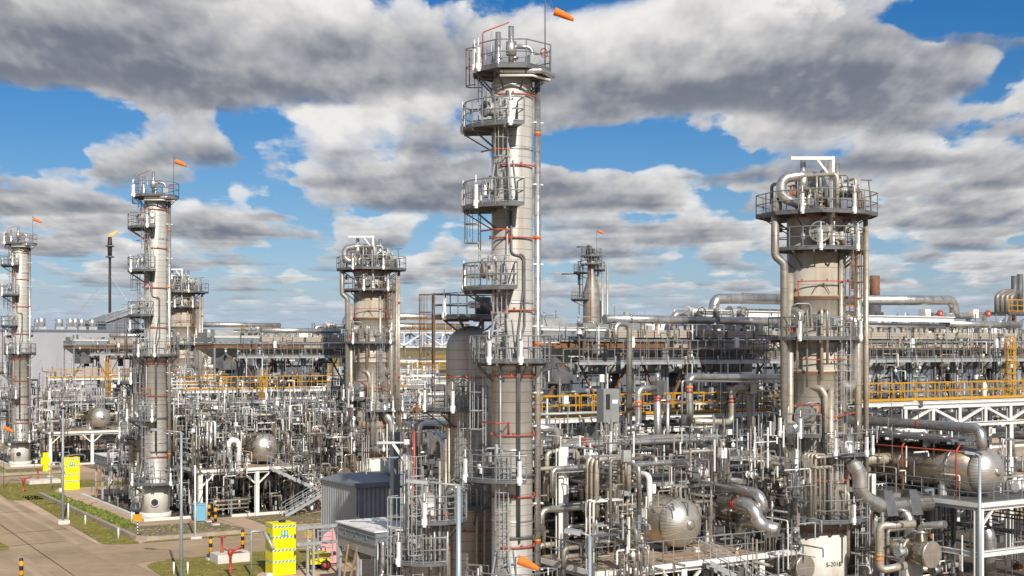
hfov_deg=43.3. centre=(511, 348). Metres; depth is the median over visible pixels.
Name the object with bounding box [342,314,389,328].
overhead pipe
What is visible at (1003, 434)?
rack pipe
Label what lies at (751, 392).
pipe
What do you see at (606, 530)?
pipe
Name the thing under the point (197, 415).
pipe
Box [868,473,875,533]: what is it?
steel post
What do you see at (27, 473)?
kerb
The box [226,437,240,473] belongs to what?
pipe
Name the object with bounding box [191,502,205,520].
blue bin
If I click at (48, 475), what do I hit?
bollard
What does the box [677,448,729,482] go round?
pipe
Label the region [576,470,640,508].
pipe
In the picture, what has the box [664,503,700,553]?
pipe
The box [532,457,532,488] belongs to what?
pipe
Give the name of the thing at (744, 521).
pipe
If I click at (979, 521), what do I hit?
lamp post
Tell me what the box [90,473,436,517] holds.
plant slab
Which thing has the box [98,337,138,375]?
air cooler
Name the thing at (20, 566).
bollard
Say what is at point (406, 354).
ground
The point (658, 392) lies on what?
pipe
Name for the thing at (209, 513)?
bollard
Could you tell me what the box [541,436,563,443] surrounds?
pipe
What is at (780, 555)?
pipe
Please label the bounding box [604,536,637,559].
pipe
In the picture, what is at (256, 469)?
deck structure
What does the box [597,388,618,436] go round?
control cabinet
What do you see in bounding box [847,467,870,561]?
pipe
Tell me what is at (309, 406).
pipe
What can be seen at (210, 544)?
bollard
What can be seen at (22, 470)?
grass verge
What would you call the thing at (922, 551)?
heat exchanger
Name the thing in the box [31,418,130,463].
deck structure
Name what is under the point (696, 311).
valve
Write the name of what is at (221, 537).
fire hydrant
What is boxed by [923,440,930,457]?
junction box
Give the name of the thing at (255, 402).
pipe
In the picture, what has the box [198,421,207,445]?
pipe
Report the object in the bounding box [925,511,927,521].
pipe
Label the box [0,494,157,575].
road
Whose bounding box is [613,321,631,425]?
pipe
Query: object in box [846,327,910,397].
air cooler
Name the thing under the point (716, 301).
overhead pipe
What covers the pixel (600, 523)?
pipe
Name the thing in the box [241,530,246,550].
bollard
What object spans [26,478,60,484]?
hydrant block
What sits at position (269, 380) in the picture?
pipe
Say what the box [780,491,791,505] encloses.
valve
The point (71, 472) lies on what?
safety shower
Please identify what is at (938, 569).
valve
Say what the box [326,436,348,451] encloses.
pipe
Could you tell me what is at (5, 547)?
grass verge
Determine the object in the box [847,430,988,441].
pipe
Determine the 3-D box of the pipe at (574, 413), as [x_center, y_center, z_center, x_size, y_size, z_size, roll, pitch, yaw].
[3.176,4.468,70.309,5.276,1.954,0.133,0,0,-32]
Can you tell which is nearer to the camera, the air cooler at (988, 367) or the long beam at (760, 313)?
the long beam at (760, 313)
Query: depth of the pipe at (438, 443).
64.47 m
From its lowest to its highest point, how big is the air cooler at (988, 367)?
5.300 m
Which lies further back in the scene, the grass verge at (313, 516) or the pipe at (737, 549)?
the grass verge at (313, 516)
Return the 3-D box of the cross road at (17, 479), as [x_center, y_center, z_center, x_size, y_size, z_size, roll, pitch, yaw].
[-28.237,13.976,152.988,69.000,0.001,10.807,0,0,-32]
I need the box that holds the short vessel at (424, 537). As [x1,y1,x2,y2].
[387,431,466,575]
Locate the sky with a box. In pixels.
[0,0,1023,344]
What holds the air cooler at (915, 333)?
attached to the bore pipework at (716, 473)
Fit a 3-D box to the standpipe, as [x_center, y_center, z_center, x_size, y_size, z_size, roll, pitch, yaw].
[2.489,7.788,62.000,0.448,6.082,0.460,0,0,-32]
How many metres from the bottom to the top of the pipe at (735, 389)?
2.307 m
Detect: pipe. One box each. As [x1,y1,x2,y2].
[109,333,143,336]
[167,399,311,449]
[167,399,319,404]
[171,399,295,427]
[173,415,343,451]
[174,400,319,415]
[175,410,346,459]
[180,404,443,411]
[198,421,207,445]
[199,443,217,462]
[202,420,211,432]
[203,407,219,421]
[207,420,215,445]
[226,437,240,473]
[234,430,243,448]
[260,328,340,332]
[264,379,280,396]
[279,379,286,384]
[284,410,293,447]
[311,425,323,435]
[313,324,343,333]
[313,425,325,436]
[314,409,330,429]
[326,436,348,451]
[330,446,336,465]
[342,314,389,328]
[380,399,433,446]
[404,431,424,452]
[407,413,438,420]
[409,415,445,417]
[424,425,985,458]
[431,432,445,480]
[532,411,609,434]
[532,434,681,470]
[532,434,724,443]
[532,436,724,492]
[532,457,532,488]
[534,424,560,448]
[534,433,718,446]
[534,455,757,513]
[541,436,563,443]
[541,450,543,475]
[541,476,576,554]
[545,426,1003,450]
[547,436,570,442]
[550,427,1023,455]
[550,455,758,497]
[551,411,605,434]
[561,542,604,569]
[561,551,604,575]
[568,528,612,537]
[569,431,1023,459]
[569,519,624,527]
[572,456,640,495]
[572,462,640,501]
[572,473,640,514]
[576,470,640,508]
[585,454,621,515]
[590,455,625,516]
[591,520,625,527]
[591,529,633,533]
[594,455,630,517]
[595,537,633,543]
[600,448,657,471]
[602,315,714,323]
[604,522,637,545]
[604,528,637,552]
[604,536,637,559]
[609,456,642,530]
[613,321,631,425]
[622,385,655,432]
[651,373,663,469]
[652,399,680,410]
[655,558,685,566]
[658,485,689,497]
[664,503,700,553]
[666,394,669,459]
[669,310,749,329]
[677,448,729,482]
[681,380,779,426]
[685,374,779,431]
[688,442,794,472]
[689,478,768,512]
[692,385,749,425]
[698,503,708,575]
[702,504,713,575]
[708,294,779,317]
[708,464,1020,492]
[715,317,778,324]
[716,495,780,536]
[724,549,789,568]
[725,461,1020,483]
[726,509,788,521]
[729,550,793,569]
[734,516,769,540]
[734,550,801,572]
[735,547,740,573]
[737,551,805,567]
[745,383,756,479]
[763,469,785,513]
[766,406,773,420]
[766,470,788,513]
[769,471,791,512]
[771,405,778,422]
[814,455,831,458]
[839,435,934,515]
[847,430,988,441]
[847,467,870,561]
[848,415,987,450]
[849,295,959,317]
[856,550,902,575]
[862,322,945,329]
[875,520,915,572]
[886,528,905,575]
[893,562,962,575]
[898,511,914,538]
[908,429,926,432]
[914,516,921,526]
[918,520,947,530]
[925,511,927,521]
[931,313,986,320]
[944,320,1022,327]
[984,522,995,575]
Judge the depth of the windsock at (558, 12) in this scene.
58.30 m
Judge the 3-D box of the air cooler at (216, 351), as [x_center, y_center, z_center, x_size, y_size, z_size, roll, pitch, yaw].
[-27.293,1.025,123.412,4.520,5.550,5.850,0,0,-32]
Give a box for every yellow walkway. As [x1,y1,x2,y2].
[46,367,219,384]
[179,374,406,399]
[532,391,779,431]
[847,380,1023,413]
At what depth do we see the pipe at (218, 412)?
107.48 m
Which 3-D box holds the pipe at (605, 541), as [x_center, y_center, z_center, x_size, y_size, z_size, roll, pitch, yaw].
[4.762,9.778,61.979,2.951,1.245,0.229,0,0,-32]
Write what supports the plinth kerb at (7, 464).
on the plant slab at (53, 458)
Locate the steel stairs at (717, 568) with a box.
[698,540,808,575]
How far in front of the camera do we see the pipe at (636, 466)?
58.74 m
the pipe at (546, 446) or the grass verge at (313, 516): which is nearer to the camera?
the pipe at (546, 446)
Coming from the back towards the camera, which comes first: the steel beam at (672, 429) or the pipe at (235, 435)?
the pipe at (235, 435)
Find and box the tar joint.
[0,524,74,575]
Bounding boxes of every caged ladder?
[105,358,110,409]
[259,370,267,420]
[1005,336,1016,408]
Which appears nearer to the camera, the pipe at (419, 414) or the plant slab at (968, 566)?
the plant slab at (968, 566)
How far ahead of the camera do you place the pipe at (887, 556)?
68.95 m
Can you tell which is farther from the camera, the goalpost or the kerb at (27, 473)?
the kerb at (27, 473)
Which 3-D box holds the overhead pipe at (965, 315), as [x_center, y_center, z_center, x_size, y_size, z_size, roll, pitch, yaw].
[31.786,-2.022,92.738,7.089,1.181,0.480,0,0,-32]
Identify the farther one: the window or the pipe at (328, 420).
the pipe at (328, 420)
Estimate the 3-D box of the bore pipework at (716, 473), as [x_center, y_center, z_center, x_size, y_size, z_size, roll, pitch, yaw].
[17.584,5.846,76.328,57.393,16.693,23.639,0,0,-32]
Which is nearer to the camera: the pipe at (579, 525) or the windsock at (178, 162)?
the pipe at (579, 525)
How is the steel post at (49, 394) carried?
on the plant slab at (53, 458)
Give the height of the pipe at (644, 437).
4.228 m
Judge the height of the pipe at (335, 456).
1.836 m
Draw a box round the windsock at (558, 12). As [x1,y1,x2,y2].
[544,0,573,67]
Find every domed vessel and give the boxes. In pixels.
[0,326,32,462]
[116,317,167,512]
[419,289,491,575]
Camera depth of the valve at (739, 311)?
81.46 m
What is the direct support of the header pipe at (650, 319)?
attached to the bore pipework at (716, 473)
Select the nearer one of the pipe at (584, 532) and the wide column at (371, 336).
the pipe at (584, 532)
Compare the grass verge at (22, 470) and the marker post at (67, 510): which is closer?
the marker post at (67, 510)
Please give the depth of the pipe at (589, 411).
71.85 m
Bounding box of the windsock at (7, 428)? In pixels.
[3,426,13,488]
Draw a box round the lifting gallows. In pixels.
[377,441,409,469]
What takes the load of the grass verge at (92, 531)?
on the yard apron
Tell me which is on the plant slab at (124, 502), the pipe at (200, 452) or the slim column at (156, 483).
the slim column at (156, 483)
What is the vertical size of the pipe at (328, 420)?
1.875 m
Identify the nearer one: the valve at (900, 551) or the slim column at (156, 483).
the valve at (900, 551)
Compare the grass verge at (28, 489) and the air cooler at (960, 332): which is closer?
the air cooler at (960, 332)
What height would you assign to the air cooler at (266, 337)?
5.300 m
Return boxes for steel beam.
[184,404,258,409]
[271,395,339,398]
[532,433,653,439]
[627,423,771,433]
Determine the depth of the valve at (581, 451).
64.89 m
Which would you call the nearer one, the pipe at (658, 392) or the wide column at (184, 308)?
the pipe at (658, 392)
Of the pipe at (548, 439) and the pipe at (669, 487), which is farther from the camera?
the pipe at (669, 487)
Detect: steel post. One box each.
[37,385,39,459]
[48,388,50,456]
[111,382,113,448]
[123,385,125,426]
[191,407,194,512]
[390,432,399,574]
[555,448,563,575]
[657,430,664,575]
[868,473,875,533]
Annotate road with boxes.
[0,439,99,444]
[0,472,121,483]
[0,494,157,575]
[0,549,52,575]
[78,529,320,565]
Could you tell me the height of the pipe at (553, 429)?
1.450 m
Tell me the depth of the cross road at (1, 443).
193.16 m
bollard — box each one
[19,558,22,575]
[46,462,52,476]
[205,503,212,521]
[205,536,212,559]
[211,505,219,524]
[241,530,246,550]
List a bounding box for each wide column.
[167,268,208,452]
[337,235,405,471]
[756,156,877,575]
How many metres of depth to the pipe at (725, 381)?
71.31 m
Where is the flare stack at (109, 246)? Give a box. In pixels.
[65,230,126,327]
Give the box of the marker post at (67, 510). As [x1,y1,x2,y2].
[67,503,68,518]
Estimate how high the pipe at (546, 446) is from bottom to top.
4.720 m
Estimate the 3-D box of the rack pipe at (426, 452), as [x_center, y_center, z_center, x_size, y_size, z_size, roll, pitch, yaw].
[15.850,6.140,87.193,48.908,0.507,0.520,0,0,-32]
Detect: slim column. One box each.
[0,225,36,464]
[125,170,178,518]
[460,22,557,575]
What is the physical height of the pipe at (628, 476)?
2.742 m
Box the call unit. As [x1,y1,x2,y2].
[40,452,50,470]
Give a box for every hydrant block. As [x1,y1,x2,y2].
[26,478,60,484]
[210,549,249,563]
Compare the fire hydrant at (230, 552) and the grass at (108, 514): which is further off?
the grass at (108, 514)
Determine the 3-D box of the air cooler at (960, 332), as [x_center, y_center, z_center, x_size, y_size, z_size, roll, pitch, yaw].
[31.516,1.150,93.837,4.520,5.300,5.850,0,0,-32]
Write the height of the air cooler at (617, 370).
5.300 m
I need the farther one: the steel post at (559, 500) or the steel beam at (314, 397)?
the steel beam at (314, 397)
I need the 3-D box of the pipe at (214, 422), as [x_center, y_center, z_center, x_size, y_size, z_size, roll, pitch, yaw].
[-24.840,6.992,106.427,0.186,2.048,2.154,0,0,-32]
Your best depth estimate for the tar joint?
88.35 m
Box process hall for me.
[0,318,143,437]
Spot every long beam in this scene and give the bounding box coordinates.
[703,310,779,316]
[862,315,954,322]
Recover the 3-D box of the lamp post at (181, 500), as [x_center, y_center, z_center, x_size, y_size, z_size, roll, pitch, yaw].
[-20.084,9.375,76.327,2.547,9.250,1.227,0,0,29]
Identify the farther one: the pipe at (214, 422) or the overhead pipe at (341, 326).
the overhead pipe at (341, 326)
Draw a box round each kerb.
[0,460,54,466]
[0,470,60,475]
[38,492,240,540]
[80,493,192,521]
[231,510,286,516]
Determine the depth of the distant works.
277.74 m
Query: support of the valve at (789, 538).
attached to the wide column at (816, 320)
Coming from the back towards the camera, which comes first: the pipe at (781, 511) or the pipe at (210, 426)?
the pipe at (210, 426)
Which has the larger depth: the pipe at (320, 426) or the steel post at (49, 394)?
the steel post at (49, 394)
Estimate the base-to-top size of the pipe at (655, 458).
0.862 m
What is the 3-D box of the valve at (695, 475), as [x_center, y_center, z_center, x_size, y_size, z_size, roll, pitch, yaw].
[9.383,6.065,64.156,0.565,0.801,0.530,0,0,-32]
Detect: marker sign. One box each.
[133,514,141,535]
[305,530,311,548]
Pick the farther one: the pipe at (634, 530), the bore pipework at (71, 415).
the bore pipework at (71, 415)
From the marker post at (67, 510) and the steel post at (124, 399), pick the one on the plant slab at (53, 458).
the steel post at (124, 399)
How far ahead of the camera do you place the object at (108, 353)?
169.14 m
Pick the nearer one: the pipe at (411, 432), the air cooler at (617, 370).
the pipe at (411, 432)
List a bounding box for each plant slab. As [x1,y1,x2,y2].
[0,446,219,464]
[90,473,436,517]
[550,513,1023,575]
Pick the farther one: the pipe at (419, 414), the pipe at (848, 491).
the pipe at (419, 414)
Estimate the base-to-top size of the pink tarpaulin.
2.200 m
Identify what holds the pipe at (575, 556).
attached to the bore pipework at (716, 473)
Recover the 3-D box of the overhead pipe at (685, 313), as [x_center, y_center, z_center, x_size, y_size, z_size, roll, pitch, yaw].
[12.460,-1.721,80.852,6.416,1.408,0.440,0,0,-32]
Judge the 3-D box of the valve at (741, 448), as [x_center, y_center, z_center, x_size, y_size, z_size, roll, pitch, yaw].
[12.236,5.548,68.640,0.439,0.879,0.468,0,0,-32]
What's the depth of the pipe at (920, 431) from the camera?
80.85 m
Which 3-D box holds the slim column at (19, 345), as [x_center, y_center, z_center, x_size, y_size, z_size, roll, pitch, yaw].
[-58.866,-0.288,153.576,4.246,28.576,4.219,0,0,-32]
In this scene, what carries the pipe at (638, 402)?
attached to the pipe at (658, 392)
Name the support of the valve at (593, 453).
attached to the pipe at (546, 446)
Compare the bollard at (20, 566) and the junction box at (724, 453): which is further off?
the bollard at (20, 566)
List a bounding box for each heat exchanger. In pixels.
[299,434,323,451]
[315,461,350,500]
[714,496,750,524]
[722,542,814,575]
[850,530,941,575]
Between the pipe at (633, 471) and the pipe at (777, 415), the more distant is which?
the pipe at (777, 415)
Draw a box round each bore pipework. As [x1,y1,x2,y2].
[0,329,233,463]
[91,322,486,516]
[360,305,1023,575]
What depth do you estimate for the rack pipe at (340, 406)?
130.56 m
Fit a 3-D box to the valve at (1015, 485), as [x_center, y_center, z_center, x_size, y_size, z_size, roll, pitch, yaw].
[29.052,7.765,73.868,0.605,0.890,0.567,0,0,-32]
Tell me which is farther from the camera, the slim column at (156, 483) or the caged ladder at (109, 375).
the caged ladder at (109, 375)
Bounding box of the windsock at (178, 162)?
[173,156,186,193]
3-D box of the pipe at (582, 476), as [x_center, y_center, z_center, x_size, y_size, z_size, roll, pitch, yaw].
[4.420,6.860,60.956,0.204,1.455,5.396,0,0,-32]
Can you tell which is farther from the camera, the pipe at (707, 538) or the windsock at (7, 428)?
the windsock at (7, 428)
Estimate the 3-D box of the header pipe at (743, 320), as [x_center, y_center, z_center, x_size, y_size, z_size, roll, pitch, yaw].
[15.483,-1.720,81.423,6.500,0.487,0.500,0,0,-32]
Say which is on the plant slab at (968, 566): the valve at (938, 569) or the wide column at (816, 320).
the wide column at (816, 320)
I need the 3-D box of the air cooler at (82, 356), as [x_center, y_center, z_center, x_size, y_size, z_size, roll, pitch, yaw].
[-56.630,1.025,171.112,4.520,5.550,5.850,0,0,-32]
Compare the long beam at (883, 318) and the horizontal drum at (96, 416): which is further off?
the horizontal drum at (96, 416)
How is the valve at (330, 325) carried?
attached to the header pipe at (300, 330)
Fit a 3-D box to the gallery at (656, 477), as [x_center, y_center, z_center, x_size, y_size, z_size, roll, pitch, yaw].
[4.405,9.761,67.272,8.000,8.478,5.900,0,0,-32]
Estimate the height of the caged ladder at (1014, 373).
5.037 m
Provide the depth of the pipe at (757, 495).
64.25 m
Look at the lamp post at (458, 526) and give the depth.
46.94 m
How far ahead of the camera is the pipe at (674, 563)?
59.65 m
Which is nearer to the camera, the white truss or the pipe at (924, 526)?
the pipe at (924, 526)
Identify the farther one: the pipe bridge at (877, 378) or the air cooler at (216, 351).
the air cooler at (216, 351)
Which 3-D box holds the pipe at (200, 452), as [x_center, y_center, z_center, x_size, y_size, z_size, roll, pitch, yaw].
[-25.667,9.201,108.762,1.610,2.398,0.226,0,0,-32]
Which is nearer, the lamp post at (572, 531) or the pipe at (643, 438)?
the lamp post at (572, 531)
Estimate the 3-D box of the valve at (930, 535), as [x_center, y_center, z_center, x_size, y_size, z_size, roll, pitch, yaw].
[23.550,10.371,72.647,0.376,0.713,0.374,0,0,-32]
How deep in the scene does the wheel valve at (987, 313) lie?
93.47 m
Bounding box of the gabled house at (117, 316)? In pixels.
[86,303,139,329]
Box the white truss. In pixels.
[900,400,1023,547]
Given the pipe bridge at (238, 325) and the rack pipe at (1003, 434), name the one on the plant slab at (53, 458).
the pipe bridge at (238, 325)
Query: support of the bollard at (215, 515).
on the grass verge at (171, 531)
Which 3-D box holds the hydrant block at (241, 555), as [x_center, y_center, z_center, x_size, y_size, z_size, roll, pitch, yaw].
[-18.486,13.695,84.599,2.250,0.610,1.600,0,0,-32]
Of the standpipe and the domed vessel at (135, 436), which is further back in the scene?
the domed vessel at (135, 436)
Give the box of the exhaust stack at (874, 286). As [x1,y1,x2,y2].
[869,275,880,321]
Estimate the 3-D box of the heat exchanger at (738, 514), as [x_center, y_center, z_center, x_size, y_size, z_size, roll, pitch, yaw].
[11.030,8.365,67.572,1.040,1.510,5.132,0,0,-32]
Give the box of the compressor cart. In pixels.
[296,546,330,570]
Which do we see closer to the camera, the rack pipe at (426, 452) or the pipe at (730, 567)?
the pipe at (730, 567)
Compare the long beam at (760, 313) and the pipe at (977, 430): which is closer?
the pipe at (977, 430)
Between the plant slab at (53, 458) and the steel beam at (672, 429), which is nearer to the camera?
the steel beam at (672, 429)
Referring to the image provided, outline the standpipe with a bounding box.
[559,447,568,554]
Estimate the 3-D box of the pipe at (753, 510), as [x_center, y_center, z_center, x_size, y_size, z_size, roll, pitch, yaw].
[11.640,8.285,63.786,1.090,1.784,3.690,0,0,-43]
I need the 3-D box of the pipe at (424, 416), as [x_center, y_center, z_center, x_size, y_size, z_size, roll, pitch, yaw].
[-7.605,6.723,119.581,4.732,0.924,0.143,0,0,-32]
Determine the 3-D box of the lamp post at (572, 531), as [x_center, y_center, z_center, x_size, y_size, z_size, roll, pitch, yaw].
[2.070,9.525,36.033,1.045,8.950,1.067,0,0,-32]
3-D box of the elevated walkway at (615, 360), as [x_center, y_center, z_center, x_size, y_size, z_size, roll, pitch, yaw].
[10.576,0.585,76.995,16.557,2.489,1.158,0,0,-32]
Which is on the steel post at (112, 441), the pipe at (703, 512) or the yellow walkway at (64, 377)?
the yellow walkway at (64, 377)
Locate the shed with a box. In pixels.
[320,460,402,550]
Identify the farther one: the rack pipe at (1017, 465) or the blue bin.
the blue bin
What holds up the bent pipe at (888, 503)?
attached to the wide column at (816, 320)
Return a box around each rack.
[45,391,119,460]
[167,386,444,496]
[296,523,337,575]
[415,405,1023,574]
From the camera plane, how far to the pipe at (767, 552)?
64.86 m
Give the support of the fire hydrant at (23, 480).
on the grass verge at (28, 489)
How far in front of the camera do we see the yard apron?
105.31 m
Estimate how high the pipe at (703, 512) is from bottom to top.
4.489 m
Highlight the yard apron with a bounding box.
[0,436,1023,575]
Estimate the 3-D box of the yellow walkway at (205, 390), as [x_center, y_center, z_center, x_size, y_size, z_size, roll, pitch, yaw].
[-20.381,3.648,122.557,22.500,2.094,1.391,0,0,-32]
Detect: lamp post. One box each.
[37,408,69,524]
[150,428,182,575]
[406,479,460,575]
[564,528,591,575]
[965,451,981,575]
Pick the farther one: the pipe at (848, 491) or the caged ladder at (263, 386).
the caged ladder at (263, 386)
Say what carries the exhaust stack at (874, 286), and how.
on the yard apron
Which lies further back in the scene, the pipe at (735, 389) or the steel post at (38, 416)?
the steel post at (38, 416)
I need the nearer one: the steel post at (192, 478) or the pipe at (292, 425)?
the steel post at (192, 478)
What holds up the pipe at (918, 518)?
attached to the bore pipework at (716, 473)
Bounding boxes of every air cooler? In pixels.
[63,335,107,375]
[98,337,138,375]
[194,330,259,386]
[240,333,302,385]
[283,333,344,385]
[325,333,353,382]
[490,317,606,409]
[553,323,666,410]
[637,324,723,410]
[671,325,778,408]
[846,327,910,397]
[851,327,954,399]
[894,328,997,396]
[936,328,1023,396]
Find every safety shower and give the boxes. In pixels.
[50,456,79,490]
[250,520,295,575]
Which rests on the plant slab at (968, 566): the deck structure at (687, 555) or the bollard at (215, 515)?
the deck structure at (687, 555)
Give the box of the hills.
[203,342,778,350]
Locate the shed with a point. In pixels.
(354, 495)
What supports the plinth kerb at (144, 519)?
on the plant slab at (124, 502)
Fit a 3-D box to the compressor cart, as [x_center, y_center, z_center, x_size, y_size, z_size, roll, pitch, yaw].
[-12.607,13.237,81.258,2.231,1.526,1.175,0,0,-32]
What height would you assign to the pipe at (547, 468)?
2.204 m
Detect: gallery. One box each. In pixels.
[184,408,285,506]
[533,450,689,502]
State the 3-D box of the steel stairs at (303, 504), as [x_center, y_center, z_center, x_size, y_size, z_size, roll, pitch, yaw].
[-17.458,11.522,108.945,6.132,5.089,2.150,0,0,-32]
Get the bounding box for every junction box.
[607,440,615,450]
[621,450,630,475]
[718,448,726,470]
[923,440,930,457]
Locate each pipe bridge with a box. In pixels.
[197,322,284,378]
[389,313,477,347]
[725,293,880,541]
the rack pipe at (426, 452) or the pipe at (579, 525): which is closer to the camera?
the pipe at (579, 525)
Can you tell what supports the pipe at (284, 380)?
attached to the bore pipework at (271, 483)
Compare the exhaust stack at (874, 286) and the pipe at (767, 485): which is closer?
the pipe at (767, 485)
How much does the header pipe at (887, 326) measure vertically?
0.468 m
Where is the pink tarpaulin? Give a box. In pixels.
[321,528,335,562]
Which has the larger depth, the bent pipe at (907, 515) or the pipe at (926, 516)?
the pipe at (926, 516)
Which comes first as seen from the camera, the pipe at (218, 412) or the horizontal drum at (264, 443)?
the pipe at (218, 412)
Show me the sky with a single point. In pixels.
(299, 128)
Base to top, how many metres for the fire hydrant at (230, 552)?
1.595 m
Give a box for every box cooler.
[93,452,128,501]
[335,517,402,575]
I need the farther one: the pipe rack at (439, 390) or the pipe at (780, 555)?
the pipe rack at (439, 390)
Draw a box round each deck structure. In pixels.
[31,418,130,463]
[167,446,314,515]
[532,513,766,575]
[849,466,1023,575]
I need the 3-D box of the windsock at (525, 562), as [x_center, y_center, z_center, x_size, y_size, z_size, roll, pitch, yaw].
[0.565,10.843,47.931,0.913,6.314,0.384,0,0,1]
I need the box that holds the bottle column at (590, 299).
[562,245,607,322]
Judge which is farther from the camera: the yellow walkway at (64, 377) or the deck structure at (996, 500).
the yellow walkway at (64, 377)
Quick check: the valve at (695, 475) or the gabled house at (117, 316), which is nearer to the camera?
the valve at (695, 475)
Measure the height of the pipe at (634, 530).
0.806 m
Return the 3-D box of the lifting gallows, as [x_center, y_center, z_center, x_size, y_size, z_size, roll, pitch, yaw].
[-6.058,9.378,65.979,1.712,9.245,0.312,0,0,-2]
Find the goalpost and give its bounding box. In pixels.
[189,465,207,538]
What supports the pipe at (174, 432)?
attached to the bore pipework at (271, 483)
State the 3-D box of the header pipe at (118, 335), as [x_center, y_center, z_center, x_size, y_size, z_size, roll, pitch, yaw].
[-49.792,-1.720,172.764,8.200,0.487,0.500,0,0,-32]
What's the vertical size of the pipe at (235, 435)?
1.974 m
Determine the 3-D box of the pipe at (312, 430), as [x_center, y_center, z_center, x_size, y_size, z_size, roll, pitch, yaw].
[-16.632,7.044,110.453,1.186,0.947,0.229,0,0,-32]
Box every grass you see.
[0,467,350,575]
[1,467,136,527]
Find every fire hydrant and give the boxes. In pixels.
[19,476,31,492]
[218,536,225,552]
[224,546,242,572]
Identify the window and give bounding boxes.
[606,394,609,409]
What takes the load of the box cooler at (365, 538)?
on the plant slab at (968, 566)
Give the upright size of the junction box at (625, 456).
1.150 m
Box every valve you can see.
[323,322,335,327]
[412,403,420,413]
[577,439,588,455]
[586,445,597,454]
[682,306,705,315]
[693,462,707,477]
[725,306,748,316]
[736,444,744,455]
[736,541,744,546]
[745,460,754,478]
[773,473,786,489]
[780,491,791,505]
[786,531,793,545]
[893,540,907,556]
[918,309,942,316]
[928,529,932,538]
[928,564,942,575]
[967,309,990,317]
[1011,476,1023,491]
[1013,559,1022,570]
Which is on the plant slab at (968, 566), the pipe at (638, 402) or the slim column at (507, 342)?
the slim column at (507, 342)
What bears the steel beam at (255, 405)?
attached to the steel post
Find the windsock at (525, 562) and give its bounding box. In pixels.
[515,555,538,575]
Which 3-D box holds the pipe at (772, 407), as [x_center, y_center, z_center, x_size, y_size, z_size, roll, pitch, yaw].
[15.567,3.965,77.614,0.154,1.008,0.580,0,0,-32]
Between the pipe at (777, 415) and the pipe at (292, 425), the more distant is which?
the pipe at (292, 425)
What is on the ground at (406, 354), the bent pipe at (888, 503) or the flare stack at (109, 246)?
the flare stack at (109, 246)
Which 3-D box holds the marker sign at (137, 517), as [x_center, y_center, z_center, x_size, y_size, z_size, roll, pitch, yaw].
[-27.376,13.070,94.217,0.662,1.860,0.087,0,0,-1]
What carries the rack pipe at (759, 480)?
on the pipe rack at (990, 444)
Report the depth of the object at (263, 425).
113.05 m
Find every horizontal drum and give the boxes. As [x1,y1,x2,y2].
[76,403,110,428]
[227,426,278,463]
[569,483,700,549]
[849,431,1003,497]
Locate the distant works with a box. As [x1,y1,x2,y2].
[204,356,1021,446]
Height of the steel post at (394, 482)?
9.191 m
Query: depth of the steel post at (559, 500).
61.47 m
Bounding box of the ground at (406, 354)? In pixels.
[203,351,1023,426]
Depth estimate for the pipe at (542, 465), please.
65.68 m
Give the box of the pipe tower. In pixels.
[965,274,1023,474]
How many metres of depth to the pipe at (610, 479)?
57.79 m
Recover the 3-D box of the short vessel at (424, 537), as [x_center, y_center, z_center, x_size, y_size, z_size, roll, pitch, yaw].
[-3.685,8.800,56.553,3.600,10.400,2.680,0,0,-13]
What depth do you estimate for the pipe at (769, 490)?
67.75 m
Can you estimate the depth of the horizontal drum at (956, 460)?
73.69 m
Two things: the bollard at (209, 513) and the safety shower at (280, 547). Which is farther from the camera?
the bollard at (209, 513)
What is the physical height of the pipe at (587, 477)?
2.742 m
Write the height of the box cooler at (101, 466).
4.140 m
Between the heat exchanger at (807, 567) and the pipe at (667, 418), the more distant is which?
the pipe at (667, 418)
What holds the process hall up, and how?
on the yard apron
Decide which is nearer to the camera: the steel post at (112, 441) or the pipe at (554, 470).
the pipe at (554, 470)
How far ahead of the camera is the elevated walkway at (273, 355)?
122.55 m
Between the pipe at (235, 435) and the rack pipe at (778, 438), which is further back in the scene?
the pipe at (235, 435)
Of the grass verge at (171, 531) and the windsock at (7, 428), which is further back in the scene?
the windsock at (7, 428)
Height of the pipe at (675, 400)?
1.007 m
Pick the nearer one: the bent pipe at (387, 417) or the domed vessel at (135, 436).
the domed vessel at (135, 436)
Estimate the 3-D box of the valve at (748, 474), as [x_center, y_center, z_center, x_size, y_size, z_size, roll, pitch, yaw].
[11.556,5.861,62.332,0.376,0.863,0.390,0,0,-32]
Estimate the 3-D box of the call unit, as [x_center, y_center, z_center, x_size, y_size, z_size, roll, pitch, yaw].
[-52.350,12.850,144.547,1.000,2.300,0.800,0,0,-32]
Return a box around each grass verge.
[0,467,60,472]
[0,479,123,499]
[0,542,9,549]
[28,496,139,543]
[125,522,242,535]
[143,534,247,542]
[148,549,353,575]
[246,512,320,523]
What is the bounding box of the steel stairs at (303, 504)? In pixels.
[267,455,322,516]

